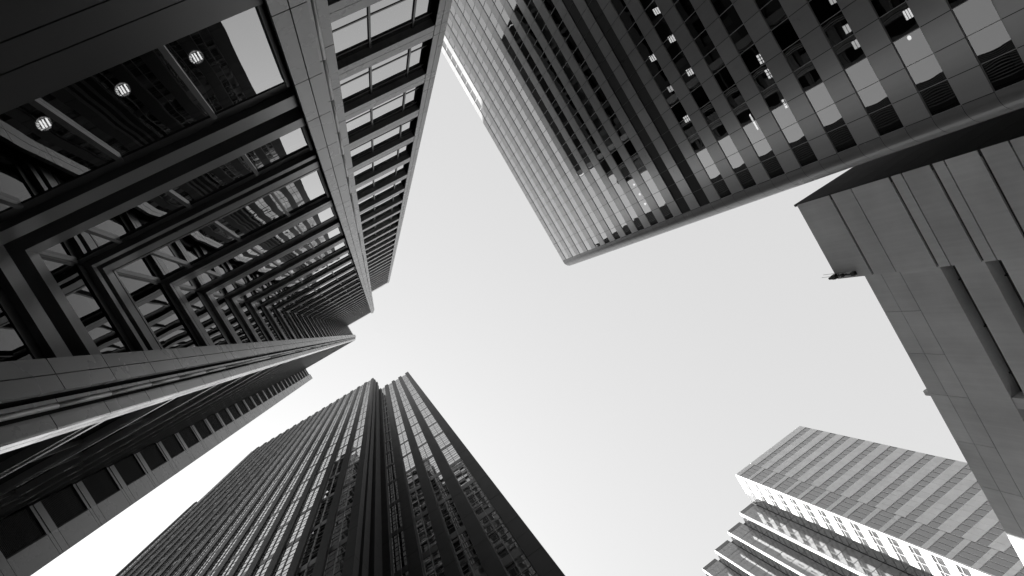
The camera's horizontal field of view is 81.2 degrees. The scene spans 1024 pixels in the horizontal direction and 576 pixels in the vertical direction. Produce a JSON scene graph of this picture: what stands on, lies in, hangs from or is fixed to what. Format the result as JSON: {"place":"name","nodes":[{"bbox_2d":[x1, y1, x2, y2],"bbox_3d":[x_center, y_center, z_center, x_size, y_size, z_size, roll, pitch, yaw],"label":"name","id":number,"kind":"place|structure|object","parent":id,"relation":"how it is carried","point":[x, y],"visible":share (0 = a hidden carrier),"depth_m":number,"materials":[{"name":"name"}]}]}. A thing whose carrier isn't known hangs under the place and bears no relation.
{"place":"outdoors","nodes":[
{"label":"outdoors","id":0,"kind":"place"},
{"bbox_2d":[31,51,966,575],"label":"sky","id":1,"kind":"structure","parent":0,"point":[617,400],"materials":[{"name":"white"}]},
{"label":"pavement","id":2,"kind":"structure","parent":0,"visible":0},
{"bbox_2d":[0,0,451,575],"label":"notched tower","id":3,"kind":"structure","parent":2,"relation":"on","point":[202,206],"depth_m":14.93,"materials":[{"name":"grey concrete"}]},
{"bbox_2d":[0,444,31,461],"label":"window","id":4,"kind":"structure","parent":3,"relation":"in","point":[3,456],"depth_m":11.31,"materials":[{"name":"glass"}]},
{"bbox_2d":[0,285,45,361],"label":"window","id":5,"kind":"structure","parent":3,"relation":"in","point":[17,343],"depth_m":10.60,"materials":[{"name":"glass"}]},
{"bbox_2d":[0,508,46,559],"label":"window","id":6,"kind":"structure","parent":3,"relation":"in","point":[18,531],"depth_m":29.37,"materials":[{"name":"black glass"}]},
{"bbox_2d":[0,414,125,483],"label":"window","id":7,"kind":"structure","parent":3,"relation":"in","point":[78,440],"depth_m":15.05,"materials":[{"name":"glass"}]},
{"bbox_2d":[40,486,87,527],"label":"window","id":8,"kind":"structure","parent":3,"relation":"in","point":[63,506],"depth_m":33.62,"materials":[{"name":"black glass"}]},
{"bbox_2d":[41,257,135,353],"bbox_3d":[-9.830,0.541,13.861,0.200,2.550,2.760,-31,-87,-13],"label":"window","id":9,"kind":"structure","parent":3,"relation":"in","point":[74,280],"depth_m":14.06,"materials":[{"name":"glass"}]},
{"bbox_2d":[0,396,180,499],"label":"window","id":10,"kind":"structure","parent":3,"relation":"in","point":[145,417],"depth_m":19.31,"materials":[{"name":"glass"}]},
{"bbox_2d":[0,401,188,507],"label":"window","id":11,"kind":"structure","parent":3,"relation":"in","point":[80,463],"depth_m":23.17,"materials":[{"name":"glass"}]},
{"bbox_2d":[82,469,119,504],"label":"window","id":12,"kind":"structure","parent":3,"relation":"in","point":[100,486],"depth_m":38.07,"materials":[{"name":"black glass"}]},
{"bbox_2d":[114,456,145,485],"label":"window","id":13,"kind":"structure","parent":3,"relation":"in","point":[128,468],"depth_m":42.50,"materials":[{"name":"black glass"}]},
{"bbox_2d":[0,4,290,222],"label":"window","id":14,"kind":"structure","parent":3,"relation":"in","point":[56,143],"depth_m":10.02,"materials":[{"name":"glass"}]},
{"bbox_2d":[140,444,166,470],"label":"window","id":15,"kind":"structure","parent":3,"relation":"in","point":[152,456],"depth_m":46.94,"materials":[{"name":"black glass"}]},
{"bbox_2d":[118,274,201,348],"bbox_3d":[-10.900,0.898,18.630,0.200,4.350,2.760,-31,-87,-13],"label":"window","id":16,"kind":"structure","parent":3,"relation":"in","point":[154,301],"depth_m":18.65,"materials":[{"name":"glass"}]},
{"bbox_2d":[161,435,184,458],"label":"window","id":17,"kind":"structure","parent":3,"relation":"in","point":[173,448],"depth_m":51.40,"materials":[{"name":"black glass"}]},
{"bbox_2d":[39,126,312,263],"bbox_3d":[-7.929,-2.283,14.499,6.490,2.550,0.220,-31,-87,-13],"label":"window","id":18,"kind":"structure","parent":3,"relation":"in","point":[103,237],"depth_m":14.70,"materials":[{"name":"glass"}]},
{"bbox_2d":[179,427,199,447],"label":"window","id":19,"kind":"structure","parent":3,"relation":"in","point":[190,440],"depth_m":55.85,"materials":[{"name":"black glass"}]},
{"bbox_2d":[194,420,211,438],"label":"window","id":20,"kind":"structure","parent":3,"relation":"in","point":[200,426],"depth_m":60.26,"materials":[{"name":"black glass"}]},
{"bbox_2d":[180,288,232,344],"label":"window","id":21,"kind":"structure","parent":3,"relation":"in","point":[197,301],"depth_m":23.69,"materials":[{"name":"glass"}]},
{"bbox_2d":[207,415,222,431],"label":"window","id":22,"kind":"structure","parent":3,"relation":"in","point":[213,421],"depth_m":64.68,"materials":[{"name":"black glass"}]},
{"bbox_2d":[116,169,329,282],"bbox_3d":[-8.999,-1.926,19.268,6.490,4.350,0.220,-31,-87,-13],"label":"window","id":23,"kind":"structure","parent":3,"relation":"in","point":[258,216],"depth_m":19.30,"materials":[{"name":"glass"}]},
{"bbox_2d":[218,409,232,424],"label":"window","id":24,"kind":"structure","parent":3,"relation":"in","point":[224,416],"depth_m":69.13,"materials":[{"name":"black glass"}]},
{"bbox_2d":[213,295,253,342],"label":"window","id":25,"kind":"structure","parent":3,"relation":"in","point":[224,303],"depth_m":28.23,"materials":[{"name":"glass"}]},
{"bbox_2d":[228,405,240,419],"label":"window","id":26,"kind":"structure","parent":3,"relation":"in","point":[232,409],"depth_m":73.54,"materials":[{"name":"black glass"}]},
{"bbox_2d":[236,401,248,414],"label":"window","id":27,"kind":"structure","parent":3,"relation":"in","point":[240,404],"depth_m":78.05,"materials":[{"name":"black glass"}]},
{"bbox_2d":[244,397,255,409],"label":"window","id":28,"kind":"structure","parent":3,"relation":"in","point":[247,400],"depth_m":82.45,"materials":[{"name":"black glass"}]},
{"bbox_2d":[237,301,269,341],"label":"window","id":29,"kind":"structure","parent":3,"relation":"in","point":[245,307],"depth_m":32.72,"materials":[{"name":"glass"}]},
{"bbox_2d":[251,394,261,405],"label":"window","id":30,"kind":"structure","parent":3,"relation":"in","point":[256,400],"depth_m":86.88,"materials":[{"name":"black glass"}]},
{"bbox_2d":[179,206,336,290],"bbox_3d":[-10.081,-1.565,24.090,6.490,3.520,0.220,-31,-87,-13],"label":"window","id":31,"kind":"structure","parent":3,"relation":"in","point":[268,247],"depth_m":24.33,"materials":[{"name":"glass"}]},
{"bbox_2d":[255,305,282,340],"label":"window","id":32,"kind":"structure","parent":3,"relation":"in","point":[263,313],"depth_m":37.25,"materials":[{"name":"glass"}]},
{"bbox_2d":[213,226,342,297],"bbox_3d":[-11.073,-1.234,28.508,6.490,3.520,0.220,-31,-87,-13],"label":"window","id":33,"kind":"structure","parent":3,"relation":"in","point":[263,272],"depth_m":28.85,"materials":[{"name":"glass"}]},
{"bbox_2d":[269,308,291,339],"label":"window","id":34,"kind":"structure","parent":3,"relation":"in","point":[273,311],"depth_m":41.79,"materials":[{"name":"glass"}]},
{"bbox_2d":[280,311,300,338],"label":"window","id":35,"kind":"structure","parent":3,"relation":"in","point":[283,313],"depth_m":46.27,"materials":[{"name":"glass"}]},
{"bbox_2d":[236,241,347,301],"bbox_3d":[-12.064,-0.903,32.926,6.490,3.520,0.220,-31,-87,-13],"label":"window","id":36,"kind":"structure","parent":3,"relation":"in","point":[342,246],"depth_m":33.37,"materials":[{"name":"glass"}]},
{"bbox_2d":[289,313,306,337],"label":"window","id":37,"kind":"structure","parent":3,"relation":"in","point":[291,314],"depth_m":50.81,"materials":[{"name":"glass"}]},
{"bbox_2d":[255,252,350,305],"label":"window","id":38,"kind":"structure","parent":3,"relation":"in","point":[346,256],"depth_m":37.86,"materials":[{"name":"glass"}]},
{"bbox_2d":[296,314,312,337],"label":"window","id":39,"kind":"structure","parent":3,"relation":"in","point":[299,317],"depth_m":55.25,"materials":[{"name":"glass"}]},
{"bbox_2d":[268,261,353,308],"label":"window","id":40,"kind":"structure","parent":3,"relation":"in","point":[351,263],"depth_m":42.36,"materials":[{"name":"glass"}]},
{"bbox_2d":[279,268,355,310],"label":"window","id":41,"kind":"structure","parent":3,"relation":"in","point":[353,270],"depth_m":46.85,"materials":[{"name":"glass"}]},
{"bbox_2d":[289,274,357,312],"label":"window","id":42,"kind":"structure","parent":3,"relation":"in","point":[356,275],"depth_m":51.37,"materials":[{"name":"glass"}]},
{"bbox_2d":[258,258,389,402],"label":"window","id":43,"kind":"structure","parent":3,"relation":"in","point":[260,393],"depth_m":106.79,"materials":[{"name":"glass"}]},
{"bbox_2d":[296,279,359,314],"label":"window","id":44,"kind":"structure","parent":3,"relation":"in","point":[353,282],"depth_m":55.82,"materials":[{"name":"glass"}]},
{"bbox_2d":[302,283,360,315],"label":"window","id":45,"kind":"structure","parent":3,"relation":"in","point":[359,283],"depth_m":60.33,"materials":[{"name":"glass"}]},
{"bbox_2d":[308,286,361,316],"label":"window","id":46,"kind":"structure","parent":3,"relation":"in","point":[361,286],"depth_m":64.83,"materials":[{"name":"glass"}]},
{"bbox_2d":[312,289,362,317],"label":"window","id":47,"kind":"structure","parent":3,"relation":"in","point":[362,289],"depth_m":69.24,"materials":[{"name":"glass"}]},
{"bbox_2d":[365,229,394,246],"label":"window","id":48,"kind":"structure","parent":3,"relation":"in","point":[375,240],"depth_m":70.86,"materials":[{"name":"glass"}]},
{"bbox_2d":[361,204,399,226],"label":"window","id":49,"kind":"structure","parent":3,"relation":"in","point":[397,206],"depth_m":57.45,"materials":[{"name":"glass"}]},
{"bbox_2d":[363,214,397,233],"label":"window","id":50,"kind":"structure","parent":3,"relation":"in","point":[389,219],"depth_m":61.94,"materials":[{"name":"glass"}]},
{"bbox_2d":[364,222,396,240],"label":"window","id":51,"kind":"structure","parent":3,"relation":"in","point":[389,226],"depth_m":66.41,"materials":[{"name":"glass"}]},
{"bbox_2d":[358,179,403,207],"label":"window","id":52,"kind":"structure","parent":3,"relation":"in","point":[400,183],"depth_m":48.47,"materials":[{"name":"glass"}]},
{"bbox_2d":[360,193,401,217],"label":"window","id":53,"kind":"structure","parent":3,"relation":"in","point":[394,198],"depth_m":52.95,"materials":[{"name":"glass"}]},
{"bbox_2d":[356,163,406,195],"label":"window","id":54,"kind":"structure","parent":3,"relation":"in","point":[391,174],"depth_m":43.97,"materials":[{"name":"glass"}]},
{"bbox_2d":[350,118,413,161],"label":"window","id":55,"kind":"structure","parent":3,"relation":"in","point":[396,133],"depth_m":34.97,"materials":[{"name":"glass"}]},
{"bbox_2d":[354,143,409,180],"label":"window","id":56,"kind":"structure","parent":3,"relation":"in","point":[404,150],"depth_m":39.47,"materials":[{"name":"glass"}]},
{"bbox_2d":[331,0,433,60],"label":"window","id":57,"kind":"structure","parent":3,"relation":"in","point":[364,28],"depth_m":21.62,"materials":[{"name":"glass"}]},
{"bbox_2d":[346,85,419,137],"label":"window","id":58,"kind":"structure","parent":3,"relation":"in","point":[373,116],"depth_m":30.47,"materials":[{"name":"glass"}]},
{"bbox_2d":[340,41,426,105],"bbox_3d":[-6.224,-8.934,25.508,5.830,3.520,0.140,-31,-87,-13],"label":"window","id":59,"kind":"structure","parent":3,"relation":"in","point":[361,84],"depth_m":25.95,"materials":[{"name":"glass"}]},
{"bbox_2d":[115,372,564,575],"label":"piered tower","id":60,"kind":"structure","parent":2,"relation":"on","point":[370,478],"depth_m":64.23,"materials":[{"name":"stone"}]},
{"bbox_2d":[119,374,487,575],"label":"window","id":61,"kind":"structure","parent":60,"relation":"in","point":[453,523],"depth_m":72.05,"materials":[{"name":"grey glass"}]},
{"bbox_2d":[296,564,314,575],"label":"window","id":62,"kind":"structure","parent":60,"relation":"in","point":[308,571],"depth_m":42.52,"materials":[{"name":"black glass"}]},
{"bbox_2d":[322,558,343,575],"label":"window","id":63,"kind":"structure","parent":60,"relation":"in","point":[335,570],"depth_m":39.73,"materials":[{"name":"black glass"}]},
{"bbox_2d":[324,542,346,569],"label":"window","id":64,"kind":"structure","parent":60,"relation":"in","point":[338,554],"depth_m":42.17,"materials":[{"name":"black glass"}]},
{"bbox_2d":[328,529,348,553],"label":"window","id":65,"kind":"structure","parent":60,"relation":"in","point":[341,539],"depth_m":45.21,"materials":[{"name":"grey glass"}]},
{"bbox_2d":[422,550,442,575],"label":"window","id":66,"kind":"structure","parent":60,"relation":"in","point":[433,562],"depth_m":43.56,"materials":[{"name":"black glass"}]},
{"bbox_2d":[428,565,445,575],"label":"window","id":67,"kind":"structure","parent":60,"relation":"in","point":[440,571],"depth_m":41.61,"materials":[{"name":"black glass"}]},
{"bbox_2d":[450,530,471,554],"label":"window","id":68,"kind":"structure","parent":60,"relation":"in","point":[462,541],"depth_m":44.13,"materials":[{"name":"black glass"}]},
{"bbox_2d":[455,544,479,571],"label":"window","id":69,"kind":"structure","parent":60,"relation":"in","point":[467,558],"depth_m":41.08,"materials":[{"name":"black glass"}]},
{"bbox_2d":[461,561,486,575],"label":"window","id":70,"kind":"structure","parent":60,"relation":"in","point":[477,569],"depth_m":38.85,"materials":[{"name":"black glass"}]},
{"bbox_2d":[472,499,494,520],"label":"window","id":71,"kind":"structure","parent":60,"relation":"in","point":[486,508],"depth_m":47.76,"materials":[{"name":"grey glass"}]},
{"bbox_2d":[479,510,502,533],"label":"window","id":72,"kind":"structure","parent":60,"relation":"in","point":[493,520],"depth_m":44.72,"materials":[{"name":"grey glass"}]},
{"bbox_2d":[486,522,511,548],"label":"window","id":73,"kind":"structure","parent":60,"relation":"in","point":[501,534],"depth_m":41.68,"materials":[{"name":"grey glass"}]},
{"bbox_2d":[494,536,523,566],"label":"window","id":74,"kind":"structure","parent":60,"relation":"in","point":[510,550],"depth_m":38.63,"materials":[{"name":"grey glass"}]},
{"bbox_2d":[503,553,535,575],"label":"window","id":75,"kind":"structure","parent":60,"relation":"in","point":[521,566],"depth_m":35.99,"materials":[{"name":"grey glass"}]},
{"bbox_2d":[441,0,1023,265],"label":"banded tower","id":76,"kind":"structure","parent":2,"relation":"on","point":[611,125],"depth_m":57.26,"materials":[{"name":"metal"}]},
{"bbox_2d":[442,0,785,258],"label":"window","id":77,"kind":"structure","parent":76,"relation":"in","point":[685,8],"depth_m":72.61,"materials":[{"name":"glass"}]},
{"bbox_2d":[710,0,732,16],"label":"window","id":78,"kind":"structure","parent":76,"relation":"in","point":[720,6],"depth_m":49.05,"materials":[{"name":"glass"}]},
{"bbox_2d":[719,5,743,35],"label":"window","id":79,"kind":"structure","parent":76,"relation":"in","point":[730,19],"depth_m":48.81,"materials":[{"name":"glass"}]},
{"bbox_2d":[729,24,754,54],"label":"window","id":80,"kind":"structure","parent":76,"relation":"in","point":[741,39],"depth_m":48.92,"materials":[{"name":"glass"}]},
{"bbox_2d":[740,44,764,73],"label":"window","id":81,"kind":"structure","parent":76,"relation":"in","point":[752,59],"depth_m":48.99,"materials":[{"name":"glass"}]},
{"bbox_2d":[754,0,771,10],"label":"window","id":82,"kind":"structure","parent":76,"relation":"in","point":[760,4],"depth_m":45.46,"materials":[{"name":"glass"}]},
{"bbox_2d":[750,64,775,92],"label":"window","id":83,"kind":"structure","parent":76,"relation":"in","point":[762,77],"depth_m":49.08,"materials":[{"name":"glass"}]},
{"bbox_2d":[760,0,787,30],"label":"window","id":84,"kind":"structure","parent":76,"relation":"in","point":[773,13],"depth_m":44.96,"materials":[{"name":"glass"}]},
{"bbox_2d":[761,84,786,110],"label":"window","id":85,"kind":"structure","parent":76,"relation":"in","point":[773,97],"depth_m":49.17,"materials":[{"name":"glass"}]},
{"bbox_2d":[771,103,796,129],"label":"window","id":86,"kind":"structure","parent":76,"relation":"in","point":[783,115],"depth_m":49.26,"materials":[{"name":"glass"}]},
{"bbox_2d":[771,17,799,51],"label":"window","id":87,"kind":"structure","parent":76,"relation":"in","point":[785,35],"depth_m":45.04,"materials":[{"name":"glass"}]},
{"bbox_2d":[781,122,807,148],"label":"window","id":88,"kind":"structure","parent":76,"relation":"in","point":[794,135],"depth_m":49.34,"materials":[{"name":"glass"}]},
{"bbox_2d":[782,40,811,71],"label":"window","id":89,"kind":"structure","parent":76,"relation":"in","point":[796,55],"depth_m":45.13,"materials":[{"name":"glass"}]},
{"bbox_2d":[792,142,817,167],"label":"window","id":90,"kind":"structure","parent":76,"relation":"in","point":[804,153],"depth_m":49.43,"materials":[{"name":"glass"}]},
{"bbox_2d":[793,61,823,92],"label":"window","id":91,"kind":"structure","parent":76,"relation":"in","point":[807,76],"depth_m":45.22,"materials":[{"name":"glass"}]},
{"bbox_2d":[805,82,834,112],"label":"window","id":92,"kind":"structure","parent":76,"relation":"in","point":[819,97],"depth_m":45.29,"materials":[{"name":"glass"}]},
{"bbox_2d":[808,0,841,24],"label":"window","id":93,"kind":"structure","parent":76,"relation":"in","point":[823,10],"depth_m":41.29,"materials":[{"name":"glass"}]},
{"bbox_2d":[816,104,846,132],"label":"window","id":94,"kind":"structure","parent":76,"relation":"in","point":[830,117],"depth_m":45.38,"materials":[{"name":"glass"}]},
{"bbox_2d":[820,11,854,47],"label":"window","id":95,"kind":"structure","parent":76,"relation":"in","point":[837,29],"depth_m":41.16,"materials":[{"name":"glass"}]},
{"bbox_2d":[827,125,857,153],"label":"window","id":96,"kind":"structure","parent":76,"relation":"in","point":[841,138],"depth_m":45.47,"materials":[{"name":"glass"}]},
{"bbox_2d":[832,34,866,69],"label":"window","id":97,"kind":"structure","parent":76,"relation":"in","point":[849,52],"depth_m":41.25,"materials":[{"name":"glass"}]},
{"bbox_2d":[844,58,879,92],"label":"window","id":98,"kind":"structure","parent":76,"relation":"in","point":[861,75],"depth_m":41.34,"materials":[{"name":"glass"}]},
{"bbox_2d":[857,81,891,114],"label":"window","id":99,"kind":"structure","parent":76,"relation":"in","point":[874,98],"depth_m":41.42,"materials":[{"name":"glass"}]},
{"bbox_2d":[869,105,904,136],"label":"window","id":100,"kind":"structure","parent":76,"relation":"in","point":[886,120],"depth_m":41.51,"materials":[{"name":"glass"}]},
{"bbox_2d":[869,0,905,17],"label":"window","id":101,"kind":"structure","parent":76,"relation":"in","point":[881,7],"depth_m":37.61,"materials":[{"name":"glass"}]},
{"bbox_2d":[879,2,919,42],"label":"window","id":102,"kind":"structure","parent":76,"relation":"in","point":[899,22],"depth_m":37.29,"materials":[{"name":"glass"}]},
{"bbox_2d":[892,28,933,67],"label":"window","id":103,"kind":"structure","parent":76,"relation":"in","point":[913,47],"depth_m":37.38,"materials":[{"name":"glass"}]},
{"bbox_2d":[906,54,947,92],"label":"window","id":104,"kind":"structure","parent":76,"relation":"in","point":[926,73],"depth_m":37.46,"materials":[{"name":"glass"}]},
{"bbox_2d":[919,80,960,116],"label":"window","id":105,"kind":"structure","parent":76,"relation":"in","point":[939,98],"depth_m":37.56,"materials":[{"name":"glass"}]},
{"bbox_2d":[946,0,967,9],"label":"window","id":106,"kind":"structure","parent":76,"relation":"in","point":[953,4],"depth_m":34.08,"materials":[{"name":"glass"}]},
{"bbox_2d":[952,0,1001,36],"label":"window","id":107,"kind":"structure","parent":76,"relation":"in","point":[972,16],"depth_m":33.50,"materials":[{"name":"glass"}]},
{"bbox_2d":[966,20,1016,64],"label":"window","id":108,"kind":"structure","parent":76,"relation":"in","point":[993,41],"depth_m":33.50,"materials":[{"name":"glass"}]},
{"bbox_2d":[981,48,1023,91],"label":"window","id":109,"kind":"structure","parent":76,"relation":"in","point":[1004,71],"depth_m":33.65,"materials":[{"name":"glass"}]},
{"bbox_2d":[702,426,1023,575],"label":"stepped tower","id":110,"kind":"structure","parent":2,"relation":"on","point":[828,504],"depth_m":113.40,"materials":[{"name":"grey glass"}]},
{"bbox_2d":[794,108,1023,564],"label":"concrete block","id":111,"kind":"structure","parent":2,"relation":"on","point":[926,239],"depth_m":51.44,"materials":[{"name":"concrete"}]},
{"bbox_2d":[822,271,856,279],"bbox_3d":[32.944,-1.274,60.306,0.440,4.400,0.636,-31,-87,-13],"label":"service arm","id":112,"kind":"object","parent":111,"relation":"attached to","point":[834,276],"visible":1,"depth_m":60.07},
{"bbox_2d":[953,265,1022,391],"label":"window","id":113,"kind":"structure","parent":111,"relation":"in","point":[985,325],"depth_m":50.74,"materials":[{"name":"glass"}]},
{"bbox_2d":[998,260,1023,307],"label":"window","id":114,"kind":"structure","parent":111,"relation":"in","point":[1006,273],"depth_m":46.81,"materials":[{"name":"glass"}]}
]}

